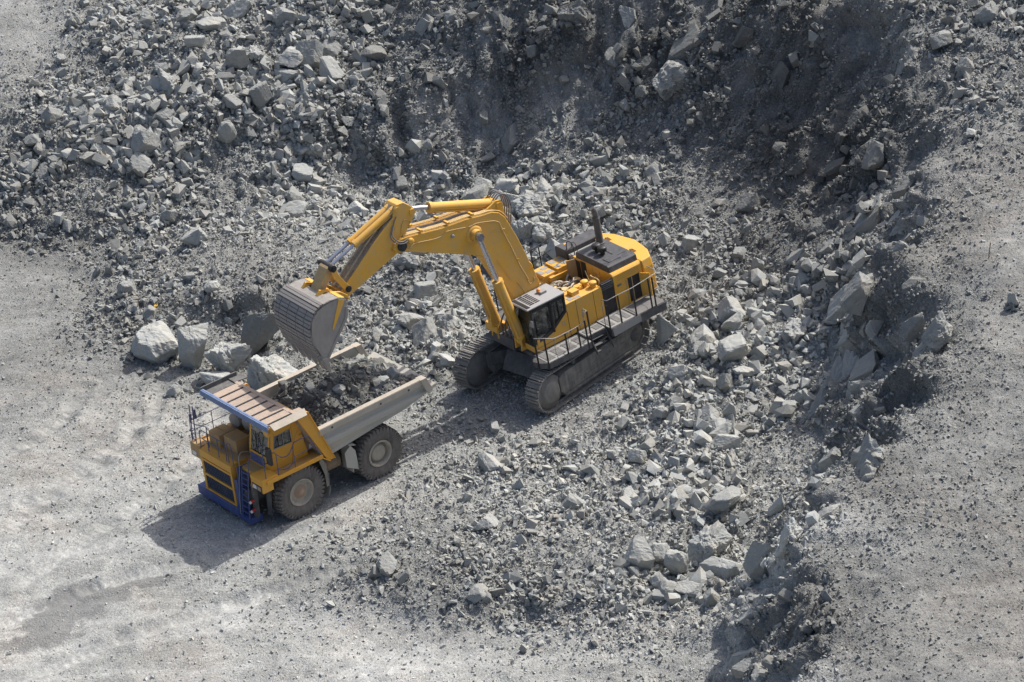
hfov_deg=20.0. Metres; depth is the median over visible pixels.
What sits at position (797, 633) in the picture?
rock ledge
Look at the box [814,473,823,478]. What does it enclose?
rock ledge
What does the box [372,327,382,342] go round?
boulder
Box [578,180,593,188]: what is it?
boulder
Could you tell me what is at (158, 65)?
boulder
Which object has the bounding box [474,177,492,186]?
boulder
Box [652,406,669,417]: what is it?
boulder
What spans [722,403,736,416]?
boulder
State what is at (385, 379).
boulder
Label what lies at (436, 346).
boulder
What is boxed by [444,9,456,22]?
boulder
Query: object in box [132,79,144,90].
boulder
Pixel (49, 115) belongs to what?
boulder
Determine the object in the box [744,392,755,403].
boulder
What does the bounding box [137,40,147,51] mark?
boulder
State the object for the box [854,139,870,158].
rock ledge
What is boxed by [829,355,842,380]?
rock
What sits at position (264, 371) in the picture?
boulder
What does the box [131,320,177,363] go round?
boulder
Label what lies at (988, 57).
boulder
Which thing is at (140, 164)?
boulder
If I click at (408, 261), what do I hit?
boulder
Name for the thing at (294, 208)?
boulder
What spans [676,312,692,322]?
boulder
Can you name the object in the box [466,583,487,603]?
boulder
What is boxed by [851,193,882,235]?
rock ledge
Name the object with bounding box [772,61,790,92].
rock ledge
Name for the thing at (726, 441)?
boulder
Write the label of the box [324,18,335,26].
boulder
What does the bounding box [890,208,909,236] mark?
rock ledge
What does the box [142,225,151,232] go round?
boulder
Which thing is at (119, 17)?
boulder
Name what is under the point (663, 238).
boulder
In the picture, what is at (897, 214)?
rock ledge
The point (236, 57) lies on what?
boulder
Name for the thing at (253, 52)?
boulder
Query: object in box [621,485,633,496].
boulder
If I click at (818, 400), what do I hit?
rock ledge
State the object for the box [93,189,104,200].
boulder
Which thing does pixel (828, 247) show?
rock ledge
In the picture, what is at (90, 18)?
boulder
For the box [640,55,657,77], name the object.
rock
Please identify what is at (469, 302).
boulder
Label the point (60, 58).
boulder
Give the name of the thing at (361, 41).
boulder
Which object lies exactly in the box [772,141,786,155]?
boulder
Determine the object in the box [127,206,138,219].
boulder
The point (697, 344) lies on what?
boulder
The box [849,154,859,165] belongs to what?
boulder
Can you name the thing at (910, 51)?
rock ledge
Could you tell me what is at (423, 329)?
boulder
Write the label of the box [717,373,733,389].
boulder
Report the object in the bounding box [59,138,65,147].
boulder
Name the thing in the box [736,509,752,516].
boulder
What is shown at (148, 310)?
boulder
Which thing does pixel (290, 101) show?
boulder
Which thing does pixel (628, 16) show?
rock
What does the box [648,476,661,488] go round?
boulder
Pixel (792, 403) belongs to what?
boulder
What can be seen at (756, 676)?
boulder
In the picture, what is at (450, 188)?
boulder
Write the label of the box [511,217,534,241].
boulder
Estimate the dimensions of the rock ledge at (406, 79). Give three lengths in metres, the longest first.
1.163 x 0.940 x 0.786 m
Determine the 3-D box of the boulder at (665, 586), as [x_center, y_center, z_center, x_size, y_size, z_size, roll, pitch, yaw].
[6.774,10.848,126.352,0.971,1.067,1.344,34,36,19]
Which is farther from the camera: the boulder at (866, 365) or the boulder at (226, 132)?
the boulder at (226, 132)
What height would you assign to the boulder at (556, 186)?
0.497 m
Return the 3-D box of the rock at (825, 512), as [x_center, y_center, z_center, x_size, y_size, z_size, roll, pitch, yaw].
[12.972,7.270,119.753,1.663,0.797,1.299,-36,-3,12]
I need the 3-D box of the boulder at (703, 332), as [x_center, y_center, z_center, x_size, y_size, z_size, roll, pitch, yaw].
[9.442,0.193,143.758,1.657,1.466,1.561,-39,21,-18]
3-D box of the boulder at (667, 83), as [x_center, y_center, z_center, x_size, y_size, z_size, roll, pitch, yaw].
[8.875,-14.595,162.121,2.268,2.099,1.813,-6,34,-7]
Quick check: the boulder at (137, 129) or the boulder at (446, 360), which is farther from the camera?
the boulder at (137, 129)
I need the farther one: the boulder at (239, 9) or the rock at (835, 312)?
the boulder at (239, 9)
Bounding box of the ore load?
[271,354,430,426]
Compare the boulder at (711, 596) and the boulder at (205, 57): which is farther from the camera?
the boulder at (205, 57)
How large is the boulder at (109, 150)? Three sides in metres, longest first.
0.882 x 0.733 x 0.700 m
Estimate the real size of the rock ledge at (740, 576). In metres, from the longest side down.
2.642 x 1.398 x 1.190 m
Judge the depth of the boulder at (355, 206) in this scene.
162.94 m
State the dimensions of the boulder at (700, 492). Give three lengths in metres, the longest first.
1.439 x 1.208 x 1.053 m
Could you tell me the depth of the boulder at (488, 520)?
132.03 m
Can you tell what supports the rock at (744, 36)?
on the quarry ground
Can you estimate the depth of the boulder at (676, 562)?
127.04 m
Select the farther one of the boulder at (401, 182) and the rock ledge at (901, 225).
the boulder at (401, 182)
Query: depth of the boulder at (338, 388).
136.30 m
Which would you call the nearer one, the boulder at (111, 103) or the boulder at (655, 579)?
the boulder at (655, 579)
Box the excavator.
[274,189,666,414]
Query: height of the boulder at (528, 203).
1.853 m
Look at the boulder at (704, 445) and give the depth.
135.32 m
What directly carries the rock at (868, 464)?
on the quarry ground
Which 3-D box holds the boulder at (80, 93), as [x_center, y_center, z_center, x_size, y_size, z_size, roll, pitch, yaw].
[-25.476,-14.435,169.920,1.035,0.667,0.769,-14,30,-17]
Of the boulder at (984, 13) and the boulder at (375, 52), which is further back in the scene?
the boulder at (375, 52)
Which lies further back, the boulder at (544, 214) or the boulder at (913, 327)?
the boulder at (544, 214)
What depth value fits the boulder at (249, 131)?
166.73 m
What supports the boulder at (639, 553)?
on the quarry ground
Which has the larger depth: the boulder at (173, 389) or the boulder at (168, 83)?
the boulder at (168, 83)
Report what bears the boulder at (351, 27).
on the quarry ground
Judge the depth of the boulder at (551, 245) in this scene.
154.83 m
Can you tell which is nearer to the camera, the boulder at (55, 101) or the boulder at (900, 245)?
the boulder at (900, 245)
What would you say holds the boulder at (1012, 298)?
on the quarry ground
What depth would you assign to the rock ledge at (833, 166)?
150.17 m
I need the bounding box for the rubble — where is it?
[0,0,1023,681]
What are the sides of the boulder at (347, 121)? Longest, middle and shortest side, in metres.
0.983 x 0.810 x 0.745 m
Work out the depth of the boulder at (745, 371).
140.24 m
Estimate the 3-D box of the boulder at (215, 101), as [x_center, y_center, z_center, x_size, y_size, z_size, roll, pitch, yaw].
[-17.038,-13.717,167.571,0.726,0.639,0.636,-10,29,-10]
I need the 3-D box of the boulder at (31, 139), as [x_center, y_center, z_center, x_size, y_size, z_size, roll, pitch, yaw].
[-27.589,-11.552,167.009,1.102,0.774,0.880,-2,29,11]
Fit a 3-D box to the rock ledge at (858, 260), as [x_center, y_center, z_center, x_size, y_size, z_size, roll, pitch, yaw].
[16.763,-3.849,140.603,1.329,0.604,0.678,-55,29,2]
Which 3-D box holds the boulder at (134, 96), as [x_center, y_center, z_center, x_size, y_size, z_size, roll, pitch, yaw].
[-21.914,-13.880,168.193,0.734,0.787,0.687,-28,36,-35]
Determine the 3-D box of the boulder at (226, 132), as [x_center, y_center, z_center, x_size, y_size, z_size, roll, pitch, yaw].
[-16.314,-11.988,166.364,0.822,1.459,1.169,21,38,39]
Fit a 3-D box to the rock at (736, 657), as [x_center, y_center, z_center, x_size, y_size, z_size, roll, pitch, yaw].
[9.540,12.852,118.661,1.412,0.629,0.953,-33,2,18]
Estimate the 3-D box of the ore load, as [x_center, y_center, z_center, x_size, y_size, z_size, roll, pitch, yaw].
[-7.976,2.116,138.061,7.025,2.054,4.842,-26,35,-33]
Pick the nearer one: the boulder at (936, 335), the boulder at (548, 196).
the boulder at (936, 335)
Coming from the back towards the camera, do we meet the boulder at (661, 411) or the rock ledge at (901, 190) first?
the rock ledge at (901, 190)
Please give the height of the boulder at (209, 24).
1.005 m
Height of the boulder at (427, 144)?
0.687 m
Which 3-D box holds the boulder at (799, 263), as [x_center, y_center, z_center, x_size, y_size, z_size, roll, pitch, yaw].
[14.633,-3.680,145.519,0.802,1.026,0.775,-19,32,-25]
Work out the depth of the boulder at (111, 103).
167.53 m
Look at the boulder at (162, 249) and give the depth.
159.50 m
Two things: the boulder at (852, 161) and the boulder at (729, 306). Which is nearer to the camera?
the boulder at (729, 306)
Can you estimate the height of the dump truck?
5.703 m
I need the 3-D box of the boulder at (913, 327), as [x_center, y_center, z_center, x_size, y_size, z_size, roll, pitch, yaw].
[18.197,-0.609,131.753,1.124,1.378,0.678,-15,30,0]
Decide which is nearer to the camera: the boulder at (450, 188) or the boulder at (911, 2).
the boulder at (911, 2)
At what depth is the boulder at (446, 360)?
146.54 m
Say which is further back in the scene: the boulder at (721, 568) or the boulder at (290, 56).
the boulder at (290, 56)
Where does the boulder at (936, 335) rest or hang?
on the quarry ground
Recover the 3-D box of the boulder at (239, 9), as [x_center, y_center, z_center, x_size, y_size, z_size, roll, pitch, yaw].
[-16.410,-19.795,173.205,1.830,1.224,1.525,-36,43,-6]
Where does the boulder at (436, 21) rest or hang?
on the quarry ground
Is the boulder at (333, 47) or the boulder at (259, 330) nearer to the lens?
the boulder at (259, 330)
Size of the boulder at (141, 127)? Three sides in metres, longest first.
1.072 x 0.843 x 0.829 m
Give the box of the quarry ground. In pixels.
[0,0,1023,681]
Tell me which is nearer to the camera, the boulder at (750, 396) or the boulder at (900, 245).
the boulder at (900, 245)
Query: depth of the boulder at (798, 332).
141.43 m
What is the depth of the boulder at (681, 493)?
131.71 m
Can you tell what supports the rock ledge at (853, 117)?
on the quarry ground
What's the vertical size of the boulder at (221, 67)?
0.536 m
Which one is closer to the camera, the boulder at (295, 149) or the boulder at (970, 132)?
the boulder at (970, 132)
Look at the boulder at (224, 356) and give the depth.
147.86 m
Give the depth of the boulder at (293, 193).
163.98 m
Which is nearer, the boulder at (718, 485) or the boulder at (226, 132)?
the boulder at (718, 485)
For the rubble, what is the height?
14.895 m
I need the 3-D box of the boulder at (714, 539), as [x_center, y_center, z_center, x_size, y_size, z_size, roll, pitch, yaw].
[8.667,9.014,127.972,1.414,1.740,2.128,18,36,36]
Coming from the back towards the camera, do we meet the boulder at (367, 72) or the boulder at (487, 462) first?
the boulder at (367, 72)
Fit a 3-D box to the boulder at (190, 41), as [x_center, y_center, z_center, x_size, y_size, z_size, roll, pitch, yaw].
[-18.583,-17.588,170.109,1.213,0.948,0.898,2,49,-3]
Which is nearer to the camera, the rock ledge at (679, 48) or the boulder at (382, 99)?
the rock ledge at (679, 48)
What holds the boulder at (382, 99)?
on the quarry ground
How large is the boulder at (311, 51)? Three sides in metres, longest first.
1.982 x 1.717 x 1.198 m
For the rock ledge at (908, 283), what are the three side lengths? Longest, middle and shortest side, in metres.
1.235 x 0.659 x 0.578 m
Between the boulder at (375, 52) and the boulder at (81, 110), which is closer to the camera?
the boulder at (81, 110)
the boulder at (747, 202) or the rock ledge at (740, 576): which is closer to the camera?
the rock ledge at (740, 576)
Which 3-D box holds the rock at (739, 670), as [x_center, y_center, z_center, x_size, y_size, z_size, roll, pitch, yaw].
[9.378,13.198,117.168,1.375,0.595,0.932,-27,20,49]
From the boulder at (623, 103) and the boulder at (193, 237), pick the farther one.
the boulder at (623, 103)
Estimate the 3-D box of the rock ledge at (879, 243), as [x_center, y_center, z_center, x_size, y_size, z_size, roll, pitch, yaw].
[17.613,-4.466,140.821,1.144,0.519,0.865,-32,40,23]
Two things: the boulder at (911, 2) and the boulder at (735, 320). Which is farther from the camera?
the boulder at (911, 2)
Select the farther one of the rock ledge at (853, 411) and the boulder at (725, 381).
the boulder at (725, 381)
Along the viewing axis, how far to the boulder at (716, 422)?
137.02 m
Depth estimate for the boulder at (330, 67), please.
168.55 m
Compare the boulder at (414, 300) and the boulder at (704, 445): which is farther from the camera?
the boulder at (414, 300)
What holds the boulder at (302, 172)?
on the quarry ground
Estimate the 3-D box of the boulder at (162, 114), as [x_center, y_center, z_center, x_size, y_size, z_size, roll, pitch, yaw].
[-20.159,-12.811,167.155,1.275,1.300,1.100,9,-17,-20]
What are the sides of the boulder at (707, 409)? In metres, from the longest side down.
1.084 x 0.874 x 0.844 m
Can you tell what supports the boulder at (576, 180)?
on the quarry ground
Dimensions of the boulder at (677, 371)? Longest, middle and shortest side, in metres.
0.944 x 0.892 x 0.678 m
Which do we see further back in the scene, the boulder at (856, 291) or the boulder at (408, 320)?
the boulder at (408, 320)
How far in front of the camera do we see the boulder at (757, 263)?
147.53 m
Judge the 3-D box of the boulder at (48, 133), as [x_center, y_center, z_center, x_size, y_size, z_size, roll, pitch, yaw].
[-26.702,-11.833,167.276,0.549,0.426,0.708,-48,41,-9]
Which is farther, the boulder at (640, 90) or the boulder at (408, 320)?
the boulder at (640, 90)
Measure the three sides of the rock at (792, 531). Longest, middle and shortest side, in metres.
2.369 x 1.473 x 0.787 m
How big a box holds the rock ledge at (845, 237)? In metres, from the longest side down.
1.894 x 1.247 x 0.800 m
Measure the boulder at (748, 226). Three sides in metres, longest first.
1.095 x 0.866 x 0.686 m
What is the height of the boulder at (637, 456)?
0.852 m
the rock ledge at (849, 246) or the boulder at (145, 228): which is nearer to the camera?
the rock ledge at (849, 246)
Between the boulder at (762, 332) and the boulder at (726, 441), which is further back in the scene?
the boulder at (762, 332)
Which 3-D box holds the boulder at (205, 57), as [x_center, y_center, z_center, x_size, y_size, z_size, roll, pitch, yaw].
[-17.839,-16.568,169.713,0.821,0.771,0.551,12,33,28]
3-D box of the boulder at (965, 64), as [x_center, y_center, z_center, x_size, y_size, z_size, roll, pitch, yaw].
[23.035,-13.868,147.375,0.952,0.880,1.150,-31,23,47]
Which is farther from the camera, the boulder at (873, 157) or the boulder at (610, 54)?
the boulder at (610, 54)
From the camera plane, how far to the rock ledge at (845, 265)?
141.61 m
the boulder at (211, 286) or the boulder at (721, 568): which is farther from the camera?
the boulder at (211, 286)
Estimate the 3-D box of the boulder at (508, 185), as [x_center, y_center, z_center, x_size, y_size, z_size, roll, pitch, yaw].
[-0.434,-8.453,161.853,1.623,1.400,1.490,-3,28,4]
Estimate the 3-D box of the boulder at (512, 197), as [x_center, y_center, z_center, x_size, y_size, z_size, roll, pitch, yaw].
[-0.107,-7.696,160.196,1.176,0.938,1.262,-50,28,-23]
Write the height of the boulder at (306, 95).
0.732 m
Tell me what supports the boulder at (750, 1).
on the quarry ground
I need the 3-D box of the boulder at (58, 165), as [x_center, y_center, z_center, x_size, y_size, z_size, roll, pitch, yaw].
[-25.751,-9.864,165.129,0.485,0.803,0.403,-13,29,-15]
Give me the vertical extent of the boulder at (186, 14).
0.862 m
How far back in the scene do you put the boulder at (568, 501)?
133.24 m
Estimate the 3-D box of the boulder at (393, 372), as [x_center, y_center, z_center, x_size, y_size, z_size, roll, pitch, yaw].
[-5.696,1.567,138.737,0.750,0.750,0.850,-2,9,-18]
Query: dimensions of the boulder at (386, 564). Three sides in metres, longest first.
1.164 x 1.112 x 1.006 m
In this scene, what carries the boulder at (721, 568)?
on the quarry ground
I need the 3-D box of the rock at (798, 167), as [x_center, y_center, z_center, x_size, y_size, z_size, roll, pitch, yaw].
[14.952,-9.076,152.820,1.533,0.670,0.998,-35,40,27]
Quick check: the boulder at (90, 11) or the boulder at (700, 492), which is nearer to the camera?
the boulder at (700, 492)
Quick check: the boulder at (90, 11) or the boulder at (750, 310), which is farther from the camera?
the boulder at (90, 11)
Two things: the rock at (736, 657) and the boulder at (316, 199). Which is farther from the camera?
the boulder at (316, 199)
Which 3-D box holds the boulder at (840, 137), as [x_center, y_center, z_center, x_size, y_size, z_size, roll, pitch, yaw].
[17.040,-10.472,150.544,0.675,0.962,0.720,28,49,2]
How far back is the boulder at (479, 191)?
161.96 m
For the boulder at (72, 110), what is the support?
on the quarry ground
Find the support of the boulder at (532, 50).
on the quarry ground
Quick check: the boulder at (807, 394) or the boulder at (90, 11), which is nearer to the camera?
the boulder at (807, 394)
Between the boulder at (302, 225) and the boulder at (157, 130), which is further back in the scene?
the boulder at (157, 130)
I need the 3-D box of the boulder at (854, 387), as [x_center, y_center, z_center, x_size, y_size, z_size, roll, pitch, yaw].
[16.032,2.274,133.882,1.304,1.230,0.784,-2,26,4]
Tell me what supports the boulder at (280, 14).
on the quarry ground
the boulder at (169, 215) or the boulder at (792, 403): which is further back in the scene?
the boulder at (169, 215)
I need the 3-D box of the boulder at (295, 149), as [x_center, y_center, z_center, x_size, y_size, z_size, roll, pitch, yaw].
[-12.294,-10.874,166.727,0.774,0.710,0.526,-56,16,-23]
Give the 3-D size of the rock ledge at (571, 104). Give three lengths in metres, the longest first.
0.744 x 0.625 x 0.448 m
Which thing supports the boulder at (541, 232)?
on the quarry ground
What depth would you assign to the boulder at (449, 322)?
149.33 m
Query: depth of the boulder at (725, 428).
136.09 m
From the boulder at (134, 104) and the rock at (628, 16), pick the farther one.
the boulder at (134, 104)
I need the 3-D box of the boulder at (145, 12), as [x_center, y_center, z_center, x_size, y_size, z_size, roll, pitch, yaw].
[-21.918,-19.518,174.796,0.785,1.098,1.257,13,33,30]
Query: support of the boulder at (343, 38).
on the quarry ground
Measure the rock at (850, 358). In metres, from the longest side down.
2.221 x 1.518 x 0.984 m
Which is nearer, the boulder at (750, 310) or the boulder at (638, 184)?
the boulder at (750, 310)
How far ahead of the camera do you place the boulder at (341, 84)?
168.34 m
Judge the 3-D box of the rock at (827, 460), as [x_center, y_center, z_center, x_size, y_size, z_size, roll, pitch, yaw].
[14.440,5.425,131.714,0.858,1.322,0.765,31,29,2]
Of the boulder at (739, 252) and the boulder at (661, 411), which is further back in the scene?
the boulder at (739, 252)
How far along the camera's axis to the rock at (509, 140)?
164.78 m
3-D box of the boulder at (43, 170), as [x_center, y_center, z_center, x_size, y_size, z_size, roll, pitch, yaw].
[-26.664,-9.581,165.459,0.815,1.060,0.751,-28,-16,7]
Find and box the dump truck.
[188,342,435,524]
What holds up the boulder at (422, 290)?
on the quarry ground
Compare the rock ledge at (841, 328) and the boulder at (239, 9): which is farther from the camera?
the boulder at (239, 9)
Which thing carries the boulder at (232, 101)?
on the quarry ground
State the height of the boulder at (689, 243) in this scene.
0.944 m
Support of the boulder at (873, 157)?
on the quarry ground
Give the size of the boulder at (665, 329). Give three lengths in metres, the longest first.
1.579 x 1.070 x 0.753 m
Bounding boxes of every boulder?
[23,134,40,145]
[38,162,49,178]
[40,106,61,125]
[45,130,51,137]
[53,97,62,104]
[55,160,63,173]
[56,53,65,62]
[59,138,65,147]
[65,12,83,28]
[66,105,78,115]
[68,89,85,96]
[74,106,87,119]
[86,7,98,15]
[86,16,97,23]
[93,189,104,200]
[95,86,105,97]
[101,144,113,155]
[104,94,122,110]
[113,15,127,22]
[117,280,135,293]
[125,127,141,145]
[126,94,140,99]
[127,98,137,108]
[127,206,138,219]
[129,151,151,176]
[131,131,159,153]
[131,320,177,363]
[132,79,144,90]
[134,124,146,130]
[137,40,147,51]
[139,9,152,17]
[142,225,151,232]
[142,305,156,318]
[151,107,174,124]
[153,128,161,138]
[155,63,166,72]
[156,245,169,255]
[157,67,176,97]
[160,210,177,221]
[166,384,180,396]
[176,8,197,20]
[177,322,207,369]
[181,226,207,246]
[184,35,204,47]
[188,84,202,104]
[195,16,226,32]
[199,371,229,383]
[201,51,212,60]
[203,280,219,292]
[204,342,251,372]
[211,98,221,106]
[216,63,225,70]
[217,120,236,142]
[222,0,252,18]
[224,93,242,108]
[226,48,249,67]
[240,313,278,355]
[245,45,263,60]
[245,126,257,137]
[247,354,297,389]
[250,80,272,108]
[272,6,297,26]
[274,68,299,83]
[276,46,302,66]
[282,98,295,105]
[285,200,309,217]
[287,186,304,201]
[291,163,313,181]
[293,145,297,155]
[295,39,323,69]
[298,223,309,228]
[300,91,315,100]
[301,30,312,38]
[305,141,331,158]
[306,194,323,209]
[319,56,344,80]
[322,38,342,56]
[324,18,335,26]
[332,384,344,393]
[335,80,347,89]
[338,32,348,44]
[340,116,354,125]
[346,201,368,213]
[348,18,357,31]
[355,37,364,47]
[360,67,372,77]
[361,45,386,59]
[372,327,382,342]
[376,93,385,106]
[376,551,397,577]
[378,376,388,382]
[387,366,400,378]
[391,253,418,269]
[395,175,407,189]
[397,312,423,330]
[409,298,419,305]
[411,317,437,346]
[413,280,436,299]
[422,139,432,149]
[430,341,443,352]
[434,18,440,26]
[439,314,465,332]
[439,353,454,367]
[441,182,452,190]
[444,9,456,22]
[461,298,474,309]
[466,184,488,199]
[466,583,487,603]
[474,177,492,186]
[474,512,499,530]
[478,452,501,471]
[492,178,517,193]
[501,192,518,206]
[511,189,549,217]
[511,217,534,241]
[526,44,539,57]
[527,255,536,268]
[532,222,554,243]
[535,177,553,195]
[540,212,550,220]
[545,193,553,201]
[545,238,559,258]
[552,183,563,191]
[557,0,588,24]
[560,493,577,510]
[570,178,582,184]
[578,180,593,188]
[590,187,605,196]
[604,47,618,66]
[619,97,628,110]
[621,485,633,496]
[624,535,654,570]
[628,449,646,463]
[635,85,647,97]
[635,182,642,188]
[644,162,664,176]
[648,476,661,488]
[649,572,666,587]
[650,543,668,562]
[652,59,687,100]
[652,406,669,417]
[656,314,676,343]
[657,232,670,246]
[658,578,676,595]
[664,549,688,574]
[668,364,685,379]
[674,580,701,597]
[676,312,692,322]
[676,487,688,503]
[681,235,700,252]
[686,520,732,566]
[688,323,716,347]
[692,487,709,498]
[693,340,707,357]
[699,443,710,448]
[699,556,742,579]
[700,403,718,420]
[703,485,740,510]
[703,588,719,607]
[708,418,725,427]
[708,422,732,438]
[712,267,726,278]
[713,483,724,490]
[714,434,740,449]
[717,333,749,361]
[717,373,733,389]
[718,296,745,322]
[721,310,743,332]
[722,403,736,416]
[732,246,745,259]
[733,366,753,376]
[734,193,760,212]
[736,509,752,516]
[740,223,751,234]
[742,541,775,582]
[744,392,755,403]
[747,0,759,4]
[747,307,769,318]
[750,257,763,271]
[751,663,766,681]
[754,325,766,341]
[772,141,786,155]
[782,318,806,341]
[782,400,796,408]
[795,257,806,269]
[801,388,815,401]
[808,30,818,47]
[835,132,847,145]
[846,380,873,398]
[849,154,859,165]
[862,140,883,169]
[865,320,883,338]
[891,240,908,251]
[901,312,924,344]
[908,0,919,5]
[929,30,952,50]
[955,57,974,75]
[966,128,976,136]
[974,0,996,24]
[983,53,995,62]
[1007,293,1018,306]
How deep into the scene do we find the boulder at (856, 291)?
135.76 m
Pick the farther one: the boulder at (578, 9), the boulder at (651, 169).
the boulder at (578, 9)
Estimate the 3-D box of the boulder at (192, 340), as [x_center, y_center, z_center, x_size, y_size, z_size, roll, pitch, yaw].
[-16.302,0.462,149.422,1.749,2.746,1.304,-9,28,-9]
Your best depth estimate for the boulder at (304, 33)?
170.57 m
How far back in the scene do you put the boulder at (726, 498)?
130.01 m
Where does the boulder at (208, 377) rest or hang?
on the quarry ground
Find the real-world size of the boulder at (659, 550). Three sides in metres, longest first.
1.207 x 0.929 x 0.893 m
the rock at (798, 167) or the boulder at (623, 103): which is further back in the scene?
the boulder at (623, 103)
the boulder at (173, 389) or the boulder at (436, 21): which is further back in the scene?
the boulder at (436, 21)
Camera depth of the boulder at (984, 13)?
150.10 m
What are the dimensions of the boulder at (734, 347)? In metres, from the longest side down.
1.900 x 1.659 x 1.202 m
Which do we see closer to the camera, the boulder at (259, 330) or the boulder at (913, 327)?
the boulder at (913, 327)
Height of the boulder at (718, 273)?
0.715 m
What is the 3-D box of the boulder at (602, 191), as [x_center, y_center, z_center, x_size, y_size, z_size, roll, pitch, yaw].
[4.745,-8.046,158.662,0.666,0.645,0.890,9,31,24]
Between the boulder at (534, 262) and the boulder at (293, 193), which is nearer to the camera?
the boulder at (534, 262)
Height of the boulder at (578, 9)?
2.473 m
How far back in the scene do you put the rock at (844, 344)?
137.83 m
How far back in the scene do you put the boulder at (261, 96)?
167.52 m
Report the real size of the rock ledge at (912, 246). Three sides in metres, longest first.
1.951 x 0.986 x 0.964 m
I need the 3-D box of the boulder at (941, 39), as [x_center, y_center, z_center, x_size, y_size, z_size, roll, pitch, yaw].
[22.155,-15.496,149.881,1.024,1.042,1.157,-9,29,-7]
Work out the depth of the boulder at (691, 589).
125.64 m
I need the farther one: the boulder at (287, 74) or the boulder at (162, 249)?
the boulder at (287, 74)
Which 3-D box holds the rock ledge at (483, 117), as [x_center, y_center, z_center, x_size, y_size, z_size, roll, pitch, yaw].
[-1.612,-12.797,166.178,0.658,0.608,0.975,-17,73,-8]
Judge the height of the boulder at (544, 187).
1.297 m
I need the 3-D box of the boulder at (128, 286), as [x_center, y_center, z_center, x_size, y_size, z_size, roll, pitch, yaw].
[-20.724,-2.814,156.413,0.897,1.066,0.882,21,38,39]
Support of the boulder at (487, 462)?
on the quarry ground
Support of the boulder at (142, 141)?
on the quarry ground
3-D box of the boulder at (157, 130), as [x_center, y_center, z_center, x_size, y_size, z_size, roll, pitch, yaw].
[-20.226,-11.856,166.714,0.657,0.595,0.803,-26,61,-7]
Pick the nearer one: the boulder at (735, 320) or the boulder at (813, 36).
the boulder at (735, 320)
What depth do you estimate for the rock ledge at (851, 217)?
146.50 m
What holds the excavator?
on the quarry ground
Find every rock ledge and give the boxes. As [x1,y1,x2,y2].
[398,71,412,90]
[479,110,488,123]
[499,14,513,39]
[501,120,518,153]
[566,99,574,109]
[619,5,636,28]
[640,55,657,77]
[667,22,699,61]
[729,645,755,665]
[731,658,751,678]
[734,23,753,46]
[734,571,747,585]
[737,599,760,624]
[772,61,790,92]
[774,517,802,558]
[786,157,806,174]
[788,618,806,647]
[802,376,837,421]
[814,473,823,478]
[815,237,835,255]
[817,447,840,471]
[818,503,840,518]
[823,156,844,174]
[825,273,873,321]
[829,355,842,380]
[833,213,855,233]
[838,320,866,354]
[839,227,857,242]
[840,262,849,276]
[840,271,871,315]
[840,313,846,335]
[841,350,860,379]
[844,239,853,251]
[847,105,868,127]
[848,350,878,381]
[849,248,866,272]
[849,404,862,422]
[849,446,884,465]
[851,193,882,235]
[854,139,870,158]
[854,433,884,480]
[873,239,882,250]
[887,210,901,228]
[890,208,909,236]
[892,179,915,199]
[895,45,917,76]
[901,275,923,294]
[907,244,916,248]
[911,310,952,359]
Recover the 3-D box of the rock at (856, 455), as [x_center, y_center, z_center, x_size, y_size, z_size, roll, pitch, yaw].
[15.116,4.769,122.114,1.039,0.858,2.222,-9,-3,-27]
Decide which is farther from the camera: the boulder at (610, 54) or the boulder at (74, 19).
the boulder at (74, 19)
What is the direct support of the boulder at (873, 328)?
on the quarry ground
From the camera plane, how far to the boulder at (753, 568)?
123.56 m
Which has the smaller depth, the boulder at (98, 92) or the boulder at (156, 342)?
the boulder at (156, 342)
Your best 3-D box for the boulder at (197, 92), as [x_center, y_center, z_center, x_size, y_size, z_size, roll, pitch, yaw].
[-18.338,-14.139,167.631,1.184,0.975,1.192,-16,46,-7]

